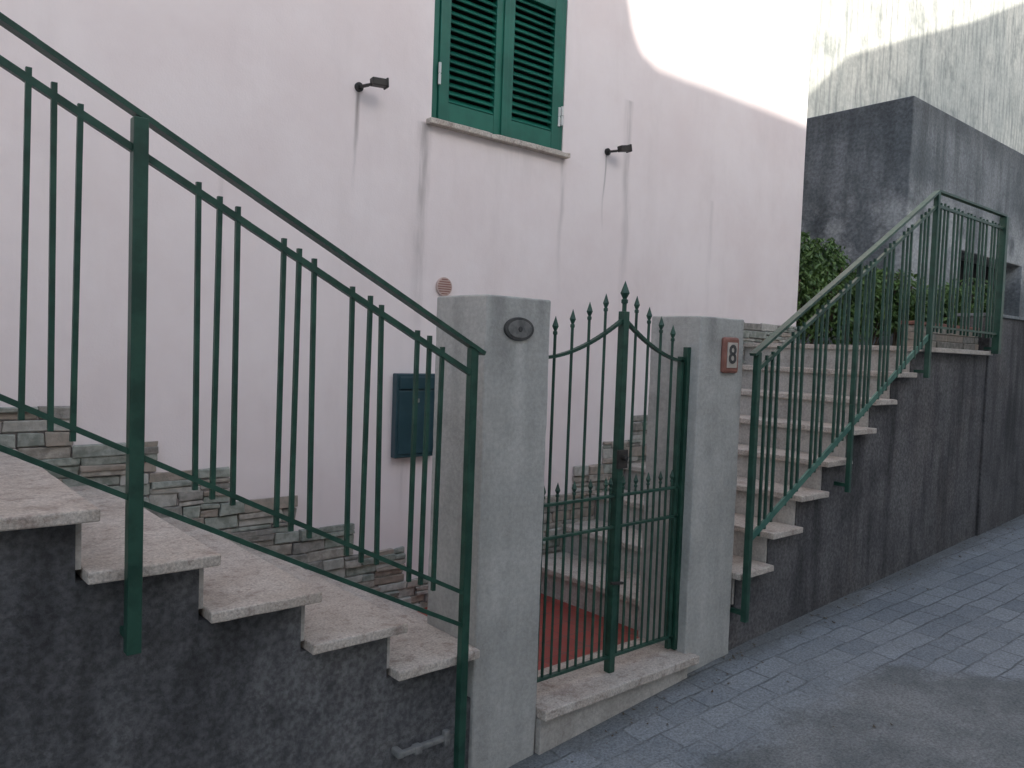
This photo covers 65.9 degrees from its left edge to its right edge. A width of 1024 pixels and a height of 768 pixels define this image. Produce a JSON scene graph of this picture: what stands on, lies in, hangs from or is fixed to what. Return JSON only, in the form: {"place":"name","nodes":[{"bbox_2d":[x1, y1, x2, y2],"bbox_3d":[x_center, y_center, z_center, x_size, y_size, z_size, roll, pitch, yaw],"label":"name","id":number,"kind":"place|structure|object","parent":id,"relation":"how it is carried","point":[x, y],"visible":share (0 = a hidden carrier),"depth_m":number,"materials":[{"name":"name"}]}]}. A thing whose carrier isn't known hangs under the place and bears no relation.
{"place":"outdoors","nodes":[
{"label":"outdoors","id":0,"kind":"place"},
{"bbox_2d":[508,514,1023,767],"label":"street ground","id":1,"kind":"structure","parent":0,"point":[953,697],"depth_m":3.50,"materials":[{"name":"grey stone"}]},
{"bbox_2d":[0,448,479,767],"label":"staircase","id":2,"kind":"structure","parent":1,"relation":"on","point":[247,657],"depth_m":2.25,"materials":[{"name":"paint"}]},
{"bbox_2d":[0,12,485,767],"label":"stair railing","id":3,"kind":"object","parent":2,"relation":"on","point":[136,144],"visible":1,"depth_m":2.12,"materials":[{"name":"green metal"}]},
{"bbox_2d":[391,729,453,758],"bbox_3d":[-0.299,1.229,2.706,0.231,0.055,0.052,0,3,-35],"label":"water pipe","id":4,"kind":"object","parent":2,"relation":"attached to","point":[444,738],"visible":1,"depth_m":2.68,"materials":[{"name":"grey metal"}]},
{"bbox_2d":[0,0,812,603],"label":"walls","id":5,"kind":"structure","parent":1,"relation":"on","point":[690,202],"depth_m":3.86,"materials":[{"name":"white paint"}]},
{"bbox_2d":[0,406,428,610],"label":"stone cladding","id":6,"kind":"structure","parent":5,"relation":"attached to","point":[165,490],"depth_m":3.43,"materials":[{"name":"grey stone"}]},
{"bbox_2d":[354,77,388,91],"bbox_3d":[-0.670,-1.432,3.770,0.169,0.062,0.082,2,3,1],"label":"wall spotlight","id":7,"kind":"object","parent":5,"relation":"attached to","point":[378,82],"depth_m":3.76,"materials":[{"name":"black metal"}]},
{"bbox_2d":[391,373,434,457],"bbox_3d":[-0.502,0.162,4.084,0.248,0.432,0.055,0,3,-40],"label":"wall mailbox","id":8,"kind":"object","parent":5,"relation":"attached to","point":[402,395],"depth_m":4.03,"materials":[{"name":"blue metal"}]},
{"bbox_2d":[397,391,434,454],"bbox_3d":[-0.490,0.197,4.070,0.222,0.325,0.005,0,3,-40],"label":"door","id":9,"kind":"structure","parent":8,"relation":"in","point":[405,397],"depth_m":4.04,"materials":[{"name":"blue metal"}]},
{"bbox_2d":[436,277,451,295],"bbox_3d":[-0.360,-0.515,4.181,0.100,0.100,0.011,0,3,-40],"label":"vent body","id":10,"kind":"object","parent":5,"relation":"attached to","point":[437,285],"visible":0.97,"depth_m":4.17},
{"bbox_2d":[438,279,450,293],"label":"vent slots","id":11,"kind":"object","parent":10,"relation":"attached to","point":[444,286],"visible":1,"depth_m":4.17,"materials":[{"name":"grey plastic"}]},
{"bbox_2d":[426,117,570,158],"bbox_3d":[-0.079,-1.353,4.400,0.996,0.032,0.148,0,3,-40],"label":"window sill","id":12,"kind":"structure","parent":5,"relation":"attached to","point":[452,126],"depth_m":4.31,"materials":[{"name":"grey stone"}]},
{"bbox_2d":[449,0,550,129],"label":"dark window","id":13,"kind":"structure","parent":5,"relation":"attached to","point":[489,53],"depth_m":4.38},
{"bbox_2d":[431,0,566,149],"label":"shutters","id":14,"kind":"object","parent":13,"relation":"attached to","point":[498,118],"visible":0.9,"depth_m":4.34,"materials":[{"name":"green wood"}]},
{"bbox_2d":[438,62,563,126],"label":"hinges","id":15,"kind":"object","parent":14,"relation":"attached to","point":[560,110],"visible":1,"depth_m":4.63,"materials":[{"name":"white metal"}]},
{"bbox_2d":[605,144,631,155],"bbox_3d":[0.661,-1.455,4.898,0.170,0.067,0.083,2,3,0],"label":"wall spotlight","id":16,"kind":"object","parent":5,"relation":"attached to","point":[624,148],"depth_m":4.89,"materials":[{"name":"black metal"}]},
{"bbox_2d":[542,322,796,554],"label":"stone cladding","id":17,"kind":"structure","parent":5,"relation":"attached to","point":[591,472],"depth_m":5.04,"materials":[{"name":"grey stone"}]},
{"bbox_2d":[427,294,550,767],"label":"gate pillar","id":18,"kind":"structure","parent":1,"relation":"on","point":[512,390],"depth_m":2.93,"materials":[{"name":"concrete"}]},
{"bbox_2d":[504,317,533,340],"bbox_3d":[0.027,-0.201,2.891,0.140,0.086,0.019,0,3,-40],"label":"doorbell plate","id":19,"kind":"object","parent":18,"relation":"attached to","point":[518,329],"visible":1,"depth_m":2.88,"materials":[{"name":"metal"}]},
{"bbox_2d":[417,593,698,754],"bbox_3d":[0.049,1.824,3.858,1.060,1.206,1.297,0,3,-40],"label":"entrance landing","id":20,"kind":"object","parent":1,"relation":"on","point":[571,704],"visible":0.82,"depth_m":3.42,"materials":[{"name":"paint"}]},
{"bbox_2d":[536,281,690,682],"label":"iron gate","id":21,"kind":"structure","parent":20,"relation":"on","point":[616,484],"depth_m":3.41,"materials":[{"name":"green metal"}]},
{"bbox_2d":[638,316,743,673],"bbox_3d":[0.858,0.915,3.882,0.355,2.477,0.295,0,3,-40],"label":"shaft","id":22,"kind":"object","parent":1,"relation":"on","point":[709,498],"visible":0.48,"depth_m":3.75,"materials":[{"name":"concrete"}]},
{"bbox_2d":[720,337,738,372],"bbox_3d":[1.036,-0.136,3.746,0.124,0.170,0.030,0,3,-40],"label":"house number sign","id":23,"kind":"object","parent":22,"relation":"attached to","point":[729,353],"visible":1,"depth_m":3.72,"materials":[{"name":"ceramic"}]},
{"bbox_2d":[541,343,992,649],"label":"staircase","id":24,"kind":"structure","parent":1,"relation":"on","point":[909,499],"depth_m":4.89,"materials":[{"name":"paint"}]},
{"bbox_2d":[730,190,1008,622],"bbox_3d":[2.347,-0.037,4.837,3.189,2.396,0.103,0,3,-40],"label":"stair railing","id":25,"kind":"object","parent":24,"relation":"on","point":[994,324],"visible":1,"depth_m":4.50,"materials":[{"name":"green metal"}]},
{"bbox_2d":[901,321,979,349],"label":"planter kerb","id":26,"kind":"structure","parent":24,"relation":"on","point":[952,340],"depth_m":5.52,"materials":[{"name":"stone"}]},
{"bbox_2d":[528,521,1019,767],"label":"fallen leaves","id":27,"kind":"object","parent":1,"relation":"on","point":[800,633],"visible":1,"depth_m":4.00,"materials":[{"name":"brown plant"}]},
{"bbox_2d":[807,0,1023,154],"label":"concrete building","id":28,"kind":"structure","parent":1,"relation":"on","point":[962,60],"depth_m":20.25,"materials":[{"name":"white concrete"}]},
{"bbox_2d":[959,316,1023,535],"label":"wall","id":29,"kind":"structure","parent":1,"relation":"on","point":[1000,500],"depth_m":6.18,"materials":[{"name":"paint"}]},
{"bbox_2d":[957,313,1023,320],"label":"coping","id":30,"kind":"object","parent":29,"relation":"on","point":[1004,316],"visible":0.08,"depth_m":6.07,"materials":[{"name":"stone"}]},
{"bbox_3d":[4.644,0.875,11.527,10.000,2.720,6.570,0,3,-40],"label":"upper terrace","id":31,"kind":"object","parent":1,"relation":"on","visible":0},
{"bbox_2d":[796,229,993,345],"bbox_3d":[3.382,-0.823,7.260,2.552,1.124,0.701,1,3,-21],"label":"hedge bush","id":32,"kind":"object","parent":31,"relation":"on","point":[817,274],"visible":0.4,"depth_m":6.99,"materials":[{"name":"green plant"}]},
{"bbox_2d":[800,96,1023,345],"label":"concrete garage","id":33,"kind":"structure","parent":31,"relation":"on","point":[874,173],"depth_m":8.52,"materials":[{"name":"grey concrete"}]}
]}

